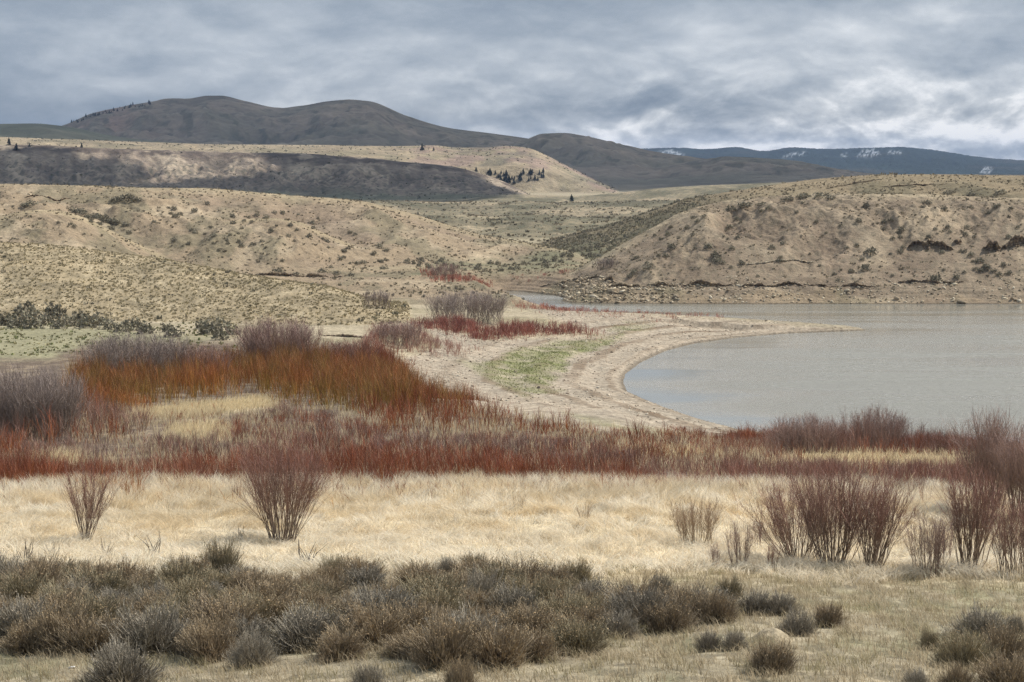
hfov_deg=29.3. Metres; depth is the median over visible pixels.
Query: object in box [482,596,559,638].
rabbitbrush
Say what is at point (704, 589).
sagebrush
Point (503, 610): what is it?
sagebrush
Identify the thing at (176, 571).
rabbitbrush
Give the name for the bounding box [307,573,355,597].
rabbitbrush
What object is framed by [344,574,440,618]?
sagebrush
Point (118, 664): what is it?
sagebrush
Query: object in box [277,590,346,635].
rabbitbrush
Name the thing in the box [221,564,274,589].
rabbitbrush
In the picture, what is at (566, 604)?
rabbitbrush
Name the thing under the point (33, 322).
sagebrush
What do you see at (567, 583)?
rabbitbrush
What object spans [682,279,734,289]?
rock ledge
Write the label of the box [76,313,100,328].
sagebrush
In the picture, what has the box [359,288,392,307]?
willow shrub
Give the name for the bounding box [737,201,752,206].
sagebrush
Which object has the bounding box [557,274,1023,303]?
scree rubble
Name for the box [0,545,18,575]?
sagebrush
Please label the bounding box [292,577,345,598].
rabbitbrush
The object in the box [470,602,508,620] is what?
rabbitbrush
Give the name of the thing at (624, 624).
sagebrush
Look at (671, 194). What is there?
valley terrain
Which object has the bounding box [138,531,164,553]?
dead sprig
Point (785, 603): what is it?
sagebrush
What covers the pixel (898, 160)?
mountain range
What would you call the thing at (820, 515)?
willow shrub
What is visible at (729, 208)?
sagebrush
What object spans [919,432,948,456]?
willow shrub
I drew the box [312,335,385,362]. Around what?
willow shrub
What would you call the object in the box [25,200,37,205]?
sagebrush
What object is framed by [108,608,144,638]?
rabbitbrush
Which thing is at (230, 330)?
sagebrush
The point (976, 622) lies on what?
sagebrush
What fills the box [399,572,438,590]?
rabbitbrush
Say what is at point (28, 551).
dead sprig
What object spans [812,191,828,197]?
sagebrush
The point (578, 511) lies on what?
willow shrub
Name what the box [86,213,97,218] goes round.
sagebrush
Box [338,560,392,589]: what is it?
sagebrush
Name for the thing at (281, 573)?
rabbitbrush
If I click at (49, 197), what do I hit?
rock ledge
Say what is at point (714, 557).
willow shrub
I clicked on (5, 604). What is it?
rabbitbrush
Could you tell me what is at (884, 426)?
willow shrub
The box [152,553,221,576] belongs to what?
rabbitbrush
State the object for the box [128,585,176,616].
rabbitbrush
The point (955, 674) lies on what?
rabbitbrush
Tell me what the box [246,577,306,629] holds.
rabbitbrush
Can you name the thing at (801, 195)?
sagebrush
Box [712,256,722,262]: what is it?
sagebrush
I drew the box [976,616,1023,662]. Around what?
rabbitbrush
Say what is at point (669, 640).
bunchgrass
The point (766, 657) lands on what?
rabbitbrush
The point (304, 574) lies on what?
rabbitbrush
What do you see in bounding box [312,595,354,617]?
rabbitbrush
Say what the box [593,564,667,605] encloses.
rabbitbrush
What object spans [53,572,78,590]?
rabbitbrush
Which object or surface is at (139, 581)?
rabbitbrush
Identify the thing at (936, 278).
sagebrush
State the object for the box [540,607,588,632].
rabbitbrush
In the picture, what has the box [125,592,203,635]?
rabbitbrush
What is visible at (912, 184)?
rock ledge
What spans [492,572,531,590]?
rabbitbrush
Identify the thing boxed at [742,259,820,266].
rock ledge
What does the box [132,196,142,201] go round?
sagebrush
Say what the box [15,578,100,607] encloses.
rabbitbrush
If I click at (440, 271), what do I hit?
willow shrub
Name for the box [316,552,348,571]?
rabbitbrush
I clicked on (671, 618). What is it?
rabbitbrush
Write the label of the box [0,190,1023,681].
ground
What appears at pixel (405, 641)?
rabbitbrush
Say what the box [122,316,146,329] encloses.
sagebrush
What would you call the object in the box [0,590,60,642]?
sagebrush
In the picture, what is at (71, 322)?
sagebrush
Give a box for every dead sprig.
[16,541,33,560]
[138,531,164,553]
[298,539,325,561]
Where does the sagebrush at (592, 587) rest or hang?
on the ground at (604, 414)
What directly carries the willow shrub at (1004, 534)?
on the ground at (604, 414)
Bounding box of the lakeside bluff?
[540,174,1023,302]
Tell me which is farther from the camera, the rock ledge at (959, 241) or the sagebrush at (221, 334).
the rock ledge at (959, 241)
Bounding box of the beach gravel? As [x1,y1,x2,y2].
[407,308,847,430]
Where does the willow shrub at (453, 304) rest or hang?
on the ground at (604, 414)
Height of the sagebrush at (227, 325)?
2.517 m
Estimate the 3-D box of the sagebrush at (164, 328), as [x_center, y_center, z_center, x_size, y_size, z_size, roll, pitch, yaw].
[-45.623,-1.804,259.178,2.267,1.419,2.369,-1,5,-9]
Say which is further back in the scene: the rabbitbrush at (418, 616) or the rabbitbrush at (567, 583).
the rabbitbrush at (567, 583)
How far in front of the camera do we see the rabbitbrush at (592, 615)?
32.81 m
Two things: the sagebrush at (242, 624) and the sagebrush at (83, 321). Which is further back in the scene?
the sagebrush at (83, 321)
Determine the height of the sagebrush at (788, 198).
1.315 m
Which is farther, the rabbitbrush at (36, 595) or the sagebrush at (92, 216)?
the sagebrush at (92, 216)
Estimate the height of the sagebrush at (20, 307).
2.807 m
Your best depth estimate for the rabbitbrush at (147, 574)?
40.62 m
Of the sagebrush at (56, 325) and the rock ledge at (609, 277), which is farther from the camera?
the rock ledge at (609, 277)
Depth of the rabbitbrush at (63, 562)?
41.79 m
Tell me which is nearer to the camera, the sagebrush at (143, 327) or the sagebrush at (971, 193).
the sagebrush at (143, 327)
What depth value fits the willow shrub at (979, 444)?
58.24 m
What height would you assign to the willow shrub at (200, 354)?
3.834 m
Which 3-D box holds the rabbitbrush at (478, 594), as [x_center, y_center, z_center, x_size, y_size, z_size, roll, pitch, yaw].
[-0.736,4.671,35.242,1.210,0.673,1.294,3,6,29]
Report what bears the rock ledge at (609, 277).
on the lakeside bluff
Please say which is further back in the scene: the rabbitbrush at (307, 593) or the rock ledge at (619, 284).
the rock ledge at (619, 284)
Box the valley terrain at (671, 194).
[361,182,788,238]
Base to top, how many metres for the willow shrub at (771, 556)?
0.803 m
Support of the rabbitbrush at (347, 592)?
on the ground at (604, 414)
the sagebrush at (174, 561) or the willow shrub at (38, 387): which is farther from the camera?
the willow shrub at (38, 387)
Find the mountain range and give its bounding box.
[643,147,1023,173]
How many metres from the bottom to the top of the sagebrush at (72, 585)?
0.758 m
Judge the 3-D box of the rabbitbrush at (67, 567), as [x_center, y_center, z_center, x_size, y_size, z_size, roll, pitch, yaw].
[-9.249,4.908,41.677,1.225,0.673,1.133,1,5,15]
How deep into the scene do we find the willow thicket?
112.06 m
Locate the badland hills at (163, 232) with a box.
[0,184,1023,308]
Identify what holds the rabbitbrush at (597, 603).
on the ground at (604, 414)
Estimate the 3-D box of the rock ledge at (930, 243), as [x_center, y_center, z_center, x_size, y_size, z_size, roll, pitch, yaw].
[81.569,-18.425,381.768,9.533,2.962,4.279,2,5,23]
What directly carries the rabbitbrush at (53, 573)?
on the ground at (604, 414)
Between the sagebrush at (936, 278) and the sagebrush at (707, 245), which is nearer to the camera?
the sagebrush at (936, 278)
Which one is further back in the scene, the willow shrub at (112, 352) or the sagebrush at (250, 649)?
the willow shrub at (112, 352)
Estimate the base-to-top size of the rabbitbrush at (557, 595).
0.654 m
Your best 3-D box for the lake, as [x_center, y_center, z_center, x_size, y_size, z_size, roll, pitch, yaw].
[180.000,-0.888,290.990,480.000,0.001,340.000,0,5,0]
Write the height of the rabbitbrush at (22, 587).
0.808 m
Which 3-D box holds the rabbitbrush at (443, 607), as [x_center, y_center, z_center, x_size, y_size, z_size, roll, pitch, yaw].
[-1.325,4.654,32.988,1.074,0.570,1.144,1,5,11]
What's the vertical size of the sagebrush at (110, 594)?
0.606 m
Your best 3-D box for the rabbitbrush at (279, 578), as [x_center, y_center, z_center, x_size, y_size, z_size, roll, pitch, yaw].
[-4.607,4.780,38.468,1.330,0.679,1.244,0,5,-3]
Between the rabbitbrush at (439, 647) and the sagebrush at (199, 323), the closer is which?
the rabbitbrush at (439, 647)
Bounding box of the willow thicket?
[0,266,1023,560]
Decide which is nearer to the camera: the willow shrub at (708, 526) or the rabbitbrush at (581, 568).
the rabbitbrush at (581, 568)
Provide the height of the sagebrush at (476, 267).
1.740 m
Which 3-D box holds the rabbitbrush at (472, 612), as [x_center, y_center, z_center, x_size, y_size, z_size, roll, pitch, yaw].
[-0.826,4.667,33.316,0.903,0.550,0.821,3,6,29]
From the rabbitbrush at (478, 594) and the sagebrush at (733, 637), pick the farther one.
the rabbitbrush at (478, 594)
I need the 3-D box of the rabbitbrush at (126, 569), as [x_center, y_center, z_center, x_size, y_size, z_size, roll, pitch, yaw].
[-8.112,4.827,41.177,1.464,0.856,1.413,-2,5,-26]
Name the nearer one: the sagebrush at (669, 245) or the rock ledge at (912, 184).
the sagebrush at (669, 245)
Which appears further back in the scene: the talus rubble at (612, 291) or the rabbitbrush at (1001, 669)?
the talus rubble at (612, 291)
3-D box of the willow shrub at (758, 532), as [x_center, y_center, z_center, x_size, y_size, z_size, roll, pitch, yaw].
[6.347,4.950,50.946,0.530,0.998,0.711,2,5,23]
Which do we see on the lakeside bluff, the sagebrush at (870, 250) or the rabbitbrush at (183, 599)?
the sagebrush at (870, 250)
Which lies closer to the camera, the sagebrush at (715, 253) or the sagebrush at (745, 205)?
the sagebrush at (715, 253)
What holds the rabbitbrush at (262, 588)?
on the ground at (604, 414)
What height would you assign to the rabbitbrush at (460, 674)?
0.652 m
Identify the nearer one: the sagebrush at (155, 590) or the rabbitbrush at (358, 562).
the sagebrush at (155, 590)
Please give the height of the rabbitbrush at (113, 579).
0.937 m
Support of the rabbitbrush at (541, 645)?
on the ground at (604, 414)
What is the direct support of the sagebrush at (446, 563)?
on the ground at (604, 414)
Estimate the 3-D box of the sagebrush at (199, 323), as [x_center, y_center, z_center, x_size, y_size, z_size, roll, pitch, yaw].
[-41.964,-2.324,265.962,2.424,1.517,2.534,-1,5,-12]
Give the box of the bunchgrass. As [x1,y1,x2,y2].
[0,551,1023,681]
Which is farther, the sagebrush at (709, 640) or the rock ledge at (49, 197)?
the rock ledge at (49, 197)
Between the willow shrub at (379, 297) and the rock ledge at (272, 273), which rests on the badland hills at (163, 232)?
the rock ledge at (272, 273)
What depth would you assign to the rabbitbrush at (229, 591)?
37.70 m
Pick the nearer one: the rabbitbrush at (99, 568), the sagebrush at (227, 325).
the rabbitbrush at (99, 568)
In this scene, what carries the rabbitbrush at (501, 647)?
on the ground at (604, 414)
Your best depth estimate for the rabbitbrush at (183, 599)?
35.36 m
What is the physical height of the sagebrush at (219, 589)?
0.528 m
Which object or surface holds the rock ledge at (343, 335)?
on the ground at (604, 414)
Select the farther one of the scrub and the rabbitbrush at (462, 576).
the scrub
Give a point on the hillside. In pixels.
(282, 293)
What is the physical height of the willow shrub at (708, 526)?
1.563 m
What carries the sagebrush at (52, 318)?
on the ground at (604, 414)
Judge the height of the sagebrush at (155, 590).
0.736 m
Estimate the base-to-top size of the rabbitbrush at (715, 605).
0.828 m
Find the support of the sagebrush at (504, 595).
on the ground at (604, 414)
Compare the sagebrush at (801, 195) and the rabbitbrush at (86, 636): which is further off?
the sagebrush at (801, 195)
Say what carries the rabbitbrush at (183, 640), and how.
on the ground at (604, 414)
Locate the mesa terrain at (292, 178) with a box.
[0,137,617,199]
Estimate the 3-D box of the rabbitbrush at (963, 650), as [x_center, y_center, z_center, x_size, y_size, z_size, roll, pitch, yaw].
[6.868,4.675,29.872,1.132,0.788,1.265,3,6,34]
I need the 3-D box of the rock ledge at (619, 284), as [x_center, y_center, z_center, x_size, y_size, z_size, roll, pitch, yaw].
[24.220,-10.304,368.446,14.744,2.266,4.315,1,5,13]
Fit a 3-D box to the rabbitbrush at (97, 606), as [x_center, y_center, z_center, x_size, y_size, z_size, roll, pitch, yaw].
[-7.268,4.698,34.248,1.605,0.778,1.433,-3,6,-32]
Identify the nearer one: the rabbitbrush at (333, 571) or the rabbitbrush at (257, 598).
the rabbitbrush at (257, 598)
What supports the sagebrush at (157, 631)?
on the ground at (604, 414)
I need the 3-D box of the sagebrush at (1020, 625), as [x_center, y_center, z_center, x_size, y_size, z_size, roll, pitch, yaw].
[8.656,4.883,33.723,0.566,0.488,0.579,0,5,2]
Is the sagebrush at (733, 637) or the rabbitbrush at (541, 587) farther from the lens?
the rabbitbrush at (541, 587)
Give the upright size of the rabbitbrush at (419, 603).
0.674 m
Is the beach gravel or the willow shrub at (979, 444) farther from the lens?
the beach gravel
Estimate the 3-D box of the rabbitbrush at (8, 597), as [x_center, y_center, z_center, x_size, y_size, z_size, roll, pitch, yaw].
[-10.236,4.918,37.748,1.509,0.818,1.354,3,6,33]
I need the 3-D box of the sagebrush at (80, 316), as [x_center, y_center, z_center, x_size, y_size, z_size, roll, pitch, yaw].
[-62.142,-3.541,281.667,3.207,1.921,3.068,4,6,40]
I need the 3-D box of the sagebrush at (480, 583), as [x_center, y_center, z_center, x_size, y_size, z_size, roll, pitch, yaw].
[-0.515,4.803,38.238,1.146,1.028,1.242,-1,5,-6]
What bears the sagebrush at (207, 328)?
on the ground at (604, 414)
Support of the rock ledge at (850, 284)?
on the lakeside bluff
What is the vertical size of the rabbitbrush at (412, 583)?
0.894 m
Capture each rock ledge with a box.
[25,194,71,201]
[255,271,342,277]
[320,334,366,337]
[539,276,597,286]
[603,275,615,284]
[607,280,677,287]
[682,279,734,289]
[736,280,803,290]
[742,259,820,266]
[809,282,872,289]
[830,180,874,187]
[882,184,944,187]
[898,279,962,284]
[908,239,952,254]
[954,238,961,244]
[983,234,1023,253]
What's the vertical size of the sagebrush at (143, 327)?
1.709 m
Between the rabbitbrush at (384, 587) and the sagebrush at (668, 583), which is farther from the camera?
the sagebrush at (668, 583)
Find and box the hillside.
[0,243,410,324]
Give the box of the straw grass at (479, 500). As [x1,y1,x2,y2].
[0,392,1023,585]
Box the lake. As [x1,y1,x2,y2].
[506,291,1023,441]
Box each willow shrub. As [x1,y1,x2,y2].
[0,360,102,445]
[58,457,124,540]
[72,327,203,384]
[168,343,238,380]
[198,425,345,542]
[225,313,328,360]
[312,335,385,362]
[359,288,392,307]
[369,319,423,347]
[421,288,511,324]
[428,263,462,278]
[513,492,528,511]
[576,502,592,521]
[592,257,617,269]
[666,493,728,548]
[708,542,721,568]
[722,517,756,566]
[730,468,844,560]
[748,513,765,547]
[753,411,849,454]
[765,540,781,569]
[771,447,899,565]
[831,466,929,568]
[845,401,915,453]
[895,507,958,577]
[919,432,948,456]
[926,453,1015,571]
[931,399,1023,511]
[939,518,957,557]
[979,492,1023,575]
[982,417,1023,519]
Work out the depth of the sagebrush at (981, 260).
375.06 m
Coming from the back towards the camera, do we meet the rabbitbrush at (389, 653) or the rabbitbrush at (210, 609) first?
the rabbitbrush at (210, 609)
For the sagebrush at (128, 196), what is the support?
on the badland hills at (163, 232)
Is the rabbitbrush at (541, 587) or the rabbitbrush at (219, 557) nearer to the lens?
the rabbitbrush at (541, 587)
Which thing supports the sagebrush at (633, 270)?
on the lakeside bluff
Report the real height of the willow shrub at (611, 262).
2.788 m
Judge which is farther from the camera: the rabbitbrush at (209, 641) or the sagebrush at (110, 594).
the sagebrush at (110, 594)
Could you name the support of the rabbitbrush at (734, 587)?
on the ground at (604, 414)
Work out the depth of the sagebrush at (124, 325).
259.49 m
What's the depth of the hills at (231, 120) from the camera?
3600.34 m
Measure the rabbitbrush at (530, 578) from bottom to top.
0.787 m
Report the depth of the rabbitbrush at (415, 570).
40.50 m
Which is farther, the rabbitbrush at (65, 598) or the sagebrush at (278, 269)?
the sagebrush at (278, 269)
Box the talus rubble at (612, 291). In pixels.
[538,274,679,302]
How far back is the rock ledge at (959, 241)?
383.02 m
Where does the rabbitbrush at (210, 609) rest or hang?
on the ground at (604, 414)
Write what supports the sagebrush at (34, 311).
on the hillside
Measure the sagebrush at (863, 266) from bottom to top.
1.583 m
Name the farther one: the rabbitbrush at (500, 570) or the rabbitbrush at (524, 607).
the rabbitbrush at (500, 570)
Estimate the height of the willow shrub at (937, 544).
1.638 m
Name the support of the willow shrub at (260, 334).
on the ground at (604, 414)
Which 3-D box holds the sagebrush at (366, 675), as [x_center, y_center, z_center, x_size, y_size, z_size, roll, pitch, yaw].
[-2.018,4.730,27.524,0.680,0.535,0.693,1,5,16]
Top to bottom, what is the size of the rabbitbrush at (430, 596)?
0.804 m
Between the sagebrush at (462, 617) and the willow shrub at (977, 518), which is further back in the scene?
the willow shrub at (977, 518)
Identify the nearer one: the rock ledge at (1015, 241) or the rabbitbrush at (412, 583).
the rabbitbrush at (412, 583)
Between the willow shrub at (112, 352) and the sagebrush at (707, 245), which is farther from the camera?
the sagebrush at (707, 245)
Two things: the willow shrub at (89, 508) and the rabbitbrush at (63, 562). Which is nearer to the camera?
the rabbitbrush at (63, 562)
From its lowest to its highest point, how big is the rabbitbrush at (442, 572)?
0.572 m
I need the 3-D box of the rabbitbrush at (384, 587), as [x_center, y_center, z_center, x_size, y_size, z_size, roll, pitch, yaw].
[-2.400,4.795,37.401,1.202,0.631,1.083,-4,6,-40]
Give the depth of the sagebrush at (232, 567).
41.14 m
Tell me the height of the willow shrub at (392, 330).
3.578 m
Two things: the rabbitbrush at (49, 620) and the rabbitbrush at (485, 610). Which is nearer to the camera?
the rabbitbrush at (49, 620)
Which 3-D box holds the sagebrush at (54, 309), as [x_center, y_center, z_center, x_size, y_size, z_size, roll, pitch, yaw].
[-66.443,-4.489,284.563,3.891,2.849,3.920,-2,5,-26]
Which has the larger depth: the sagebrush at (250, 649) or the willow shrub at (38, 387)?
the willow shrub at (38, 387)
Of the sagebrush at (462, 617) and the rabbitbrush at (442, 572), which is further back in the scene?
the rabbitbrush at (442, 572)
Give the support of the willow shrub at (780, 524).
on the ground at (604, 414)
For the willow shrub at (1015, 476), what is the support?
on the ground at (604, 414)
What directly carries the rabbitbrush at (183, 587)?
on the ground at (604, 414)
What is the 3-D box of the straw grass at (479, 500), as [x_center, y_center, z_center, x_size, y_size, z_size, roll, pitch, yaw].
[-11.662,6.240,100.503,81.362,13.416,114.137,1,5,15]
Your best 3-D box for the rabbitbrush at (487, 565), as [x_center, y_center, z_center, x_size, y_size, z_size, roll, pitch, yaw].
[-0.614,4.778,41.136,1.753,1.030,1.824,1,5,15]
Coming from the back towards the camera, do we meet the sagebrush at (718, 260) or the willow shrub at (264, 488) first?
the sagebrush at (718, 260)
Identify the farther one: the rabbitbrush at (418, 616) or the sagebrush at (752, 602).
the sagebrush at (752, 602)
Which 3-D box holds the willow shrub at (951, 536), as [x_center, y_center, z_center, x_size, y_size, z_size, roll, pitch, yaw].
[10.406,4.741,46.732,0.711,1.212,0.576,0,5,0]
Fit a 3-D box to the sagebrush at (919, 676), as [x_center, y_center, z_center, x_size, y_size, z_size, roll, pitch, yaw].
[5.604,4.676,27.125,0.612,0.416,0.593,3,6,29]
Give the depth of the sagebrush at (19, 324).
269.23 m
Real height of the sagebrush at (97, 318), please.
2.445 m
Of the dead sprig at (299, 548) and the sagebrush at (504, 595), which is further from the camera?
the dead sprig at (299, 548)
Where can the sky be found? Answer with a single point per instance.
(760, 75)
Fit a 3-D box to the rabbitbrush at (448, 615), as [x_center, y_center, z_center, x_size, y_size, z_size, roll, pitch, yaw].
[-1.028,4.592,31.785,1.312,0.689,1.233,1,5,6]
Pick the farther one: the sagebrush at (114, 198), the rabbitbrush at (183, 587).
the sagebrush at (114, 198)
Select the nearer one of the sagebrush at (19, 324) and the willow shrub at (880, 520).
the willow shrub at (880, 520)
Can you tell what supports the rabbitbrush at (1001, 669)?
on the ground at (604, 414)
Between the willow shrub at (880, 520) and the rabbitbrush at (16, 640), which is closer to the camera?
the rabbitbrush at (16, 640)
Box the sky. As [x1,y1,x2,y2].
[0,0,1023,159]
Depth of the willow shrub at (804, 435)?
113.79 m
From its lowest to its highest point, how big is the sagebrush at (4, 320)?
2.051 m
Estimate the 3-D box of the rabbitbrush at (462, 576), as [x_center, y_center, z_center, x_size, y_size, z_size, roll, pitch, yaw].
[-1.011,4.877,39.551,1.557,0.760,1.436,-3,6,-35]
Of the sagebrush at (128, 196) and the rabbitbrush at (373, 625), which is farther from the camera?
the sagebrush at (128, 196)
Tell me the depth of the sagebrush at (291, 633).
31.26 m
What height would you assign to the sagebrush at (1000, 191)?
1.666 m
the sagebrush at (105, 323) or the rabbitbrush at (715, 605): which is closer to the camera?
the rabbitbrush at (715, 605)
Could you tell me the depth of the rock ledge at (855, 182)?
525.74 m
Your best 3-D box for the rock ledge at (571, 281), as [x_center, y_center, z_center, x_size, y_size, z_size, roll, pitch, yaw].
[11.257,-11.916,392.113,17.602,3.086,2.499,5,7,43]
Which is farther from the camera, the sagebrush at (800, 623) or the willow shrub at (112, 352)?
the willow shrub at (112, 352)
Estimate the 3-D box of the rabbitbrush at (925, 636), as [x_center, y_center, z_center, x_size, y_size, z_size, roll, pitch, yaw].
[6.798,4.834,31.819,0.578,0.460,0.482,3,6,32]
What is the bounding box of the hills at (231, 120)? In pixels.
[0,96,1023,189]
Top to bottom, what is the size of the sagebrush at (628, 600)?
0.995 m
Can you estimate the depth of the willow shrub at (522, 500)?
58.22 m
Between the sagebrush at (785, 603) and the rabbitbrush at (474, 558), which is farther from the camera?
the rabbitbrush at (474, 558)
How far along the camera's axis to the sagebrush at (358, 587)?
34.61 m
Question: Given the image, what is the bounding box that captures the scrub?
[0,136,1023,398]
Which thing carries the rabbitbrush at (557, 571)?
on the ground at (604, 414)
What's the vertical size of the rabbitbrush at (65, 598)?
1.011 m
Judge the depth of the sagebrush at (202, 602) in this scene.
33.77 m
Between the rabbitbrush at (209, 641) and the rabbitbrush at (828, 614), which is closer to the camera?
the rabbitbrush at (209, 641)
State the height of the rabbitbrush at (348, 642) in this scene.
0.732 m
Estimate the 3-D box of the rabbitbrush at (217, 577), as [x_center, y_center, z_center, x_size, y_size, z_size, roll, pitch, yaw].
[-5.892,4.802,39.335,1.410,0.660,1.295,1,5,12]
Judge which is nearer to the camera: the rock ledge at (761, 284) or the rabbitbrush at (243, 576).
the rabbitbrush at (243, 576)
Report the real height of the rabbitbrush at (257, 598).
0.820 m
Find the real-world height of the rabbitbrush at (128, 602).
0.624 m
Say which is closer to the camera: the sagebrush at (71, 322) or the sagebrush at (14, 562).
the sagebrush at (14, 562)
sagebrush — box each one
[0,311,15,325]
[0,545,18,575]
[0,554,59,578]
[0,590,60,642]
[7,312,29,328]
[12,300,39,315]
[19,306,45,321]
[21,313,46,328]
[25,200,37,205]
[31,574,102,602]
[39,300,67,316]
[40,312,58,324]
[49,319,67,328]
[57,313,77,326]
[69,633,181,681]
[70,310,89,320]
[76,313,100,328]
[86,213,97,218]
[87,311,109,325]
[91,594,194,656]
[94,584,142,605]
[97,318,115,329]
[107,196,120,201]
[112,320,132,331]
[117,192,134,200]
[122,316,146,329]
[122,576,174,606]
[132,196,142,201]
[137,322,155,333]
[158,323,173,331]
[162,553,187,568]
[163,325,184,337]
[185,589,226,621]
[195,319,209,328]
[197,319,223,334]
[203,578,228,597]
[210,316,234,331]
[211,329,229,340]
[218,562,271,577]
[218,610,278,648]
[222,621,285,669]
[225,324,239,334]
[255,595,363,655]
[270,267,282,271]
[325,577,387,607]
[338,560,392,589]
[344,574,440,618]
[348,660,397,681]
[404,597,512,665]
[434,554,458,574]
[461,563,511,599]
[474,264,481,269]
[479,578,548,614]
[491,609,510,629]
[561,572,620,600]
[589,604,646,638]
[595,577,699,633]
[629,268,637,273]
[648,570,676,593]
[666,242,676,248]
[679,580,744,619]
[690,629,724,651]
[704,242,714,249]
[710,250,721,257]
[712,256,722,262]
[721,628,750,650]
[723,205,736,210]
[729,586,781,615]
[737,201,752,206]
[762,588,806,616]
[773,603,821,636]
[780,196,793,200]
[796,192,810,197]
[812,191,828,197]
[860,264,871,270]
[863,246,878,254]
[895,665,929,681]
[926,273,941,281]
[935,596,1013,638]
[966,191,979,195]
[974,257,984,262]
[993,189,1006,194]
[996,612,1023,635]
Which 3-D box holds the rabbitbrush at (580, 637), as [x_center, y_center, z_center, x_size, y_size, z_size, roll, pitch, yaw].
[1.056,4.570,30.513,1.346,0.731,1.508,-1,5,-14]
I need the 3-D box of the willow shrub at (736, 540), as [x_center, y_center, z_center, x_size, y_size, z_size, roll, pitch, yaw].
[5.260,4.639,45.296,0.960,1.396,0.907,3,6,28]
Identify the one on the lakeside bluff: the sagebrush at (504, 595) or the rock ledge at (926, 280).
the rock ledge at (926, 280)
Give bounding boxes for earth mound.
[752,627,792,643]
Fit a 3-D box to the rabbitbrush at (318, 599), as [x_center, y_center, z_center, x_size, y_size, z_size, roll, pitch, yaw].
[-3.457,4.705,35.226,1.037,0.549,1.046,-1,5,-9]
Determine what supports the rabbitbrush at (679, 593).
on the ground at (604, 414)
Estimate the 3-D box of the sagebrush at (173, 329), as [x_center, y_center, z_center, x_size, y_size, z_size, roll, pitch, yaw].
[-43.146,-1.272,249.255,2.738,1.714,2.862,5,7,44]
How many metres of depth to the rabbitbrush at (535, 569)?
40.70 m
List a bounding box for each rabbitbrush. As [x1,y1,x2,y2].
[0,547,69,590]
[0,563,59,602]
[0,585,16,603]
[0,596,16,613]
[0,612,53,656]
[14,572,94,617]
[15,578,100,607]
[23,581,97,657]
[25,551,78,579]
[25,587,59,605]
[34,602,131,655]
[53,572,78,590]
[55,556,97,580]
[60,560,148,597]
[66,552,127,583]
[66,586,138,626]
[97,594,137,614]
[105,554,154,580]
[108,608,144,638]
[121,572,154,594]
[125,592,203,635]
[127,563,157,584]
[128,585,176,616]
[144,548,219,589]
[146,589,218,611]
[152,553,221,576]
[154,569,218,601]
[172,621,222,654]
[173,584,277,631]
[174,603,245,665]
[190,563,239,592]
[196,532,249,577]
[209,570,306,603]
[212,585,283,626]
[215,583,244,599]
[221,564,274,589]
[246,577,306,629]
[265,569,297,585]
[265,569,305,590]
[271,580,337,602]
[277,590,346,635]
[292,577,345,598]
[294,560,350,586]
[295,567,338,586]
[298,588,336,608]
[303,589,416,648]
[306,619,377,664]
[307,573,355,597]
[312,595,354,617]
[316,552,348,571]
[334,548,391,580]
[339,590,359,601]
[366,578,406,597]
[367,596,450,637]
[378,628,415,658]
[384,568,477,599]
[387,556,443,585]
[387,591,427,610]
[391,616,454,663]
[398,573,476,612]
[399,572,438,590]
[403,587,497,671]
[421,602,460,615]
[423,603,458,627]
[428,565,450,577]
[435,565,487,590]
[439,653,478,681]
[448,549,505,579]
[452,551,489,569]
[454,602,484,620]
[456,557,537,585]
[458,584,499,612]
[460,602,551,671]
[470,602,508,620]
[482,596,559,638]
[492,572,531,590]
[493,548,560,582]
[494,566,569,608]
[511,619,571,663]
[516,592,549,614]
[519,566,563,591]
[528,558,577,583]
[533,581,600,620]
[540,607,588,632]
[543,609,619,656]
[546,572,581,591]
[546,583,596,606]
[554,553,602,587]
[557,599,621,632]
[562,586,616,618]
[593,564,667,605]
[624,586,709,634]
[633,571,718,623]
[687,582,745,623]
[709,572,747,598]
[741,637,800,676]
[812,593,852,627]
[913,626,946,650]
[927,617,1000,670]
[933,658,980,681]
[968,638,1023,681]
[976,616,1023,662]

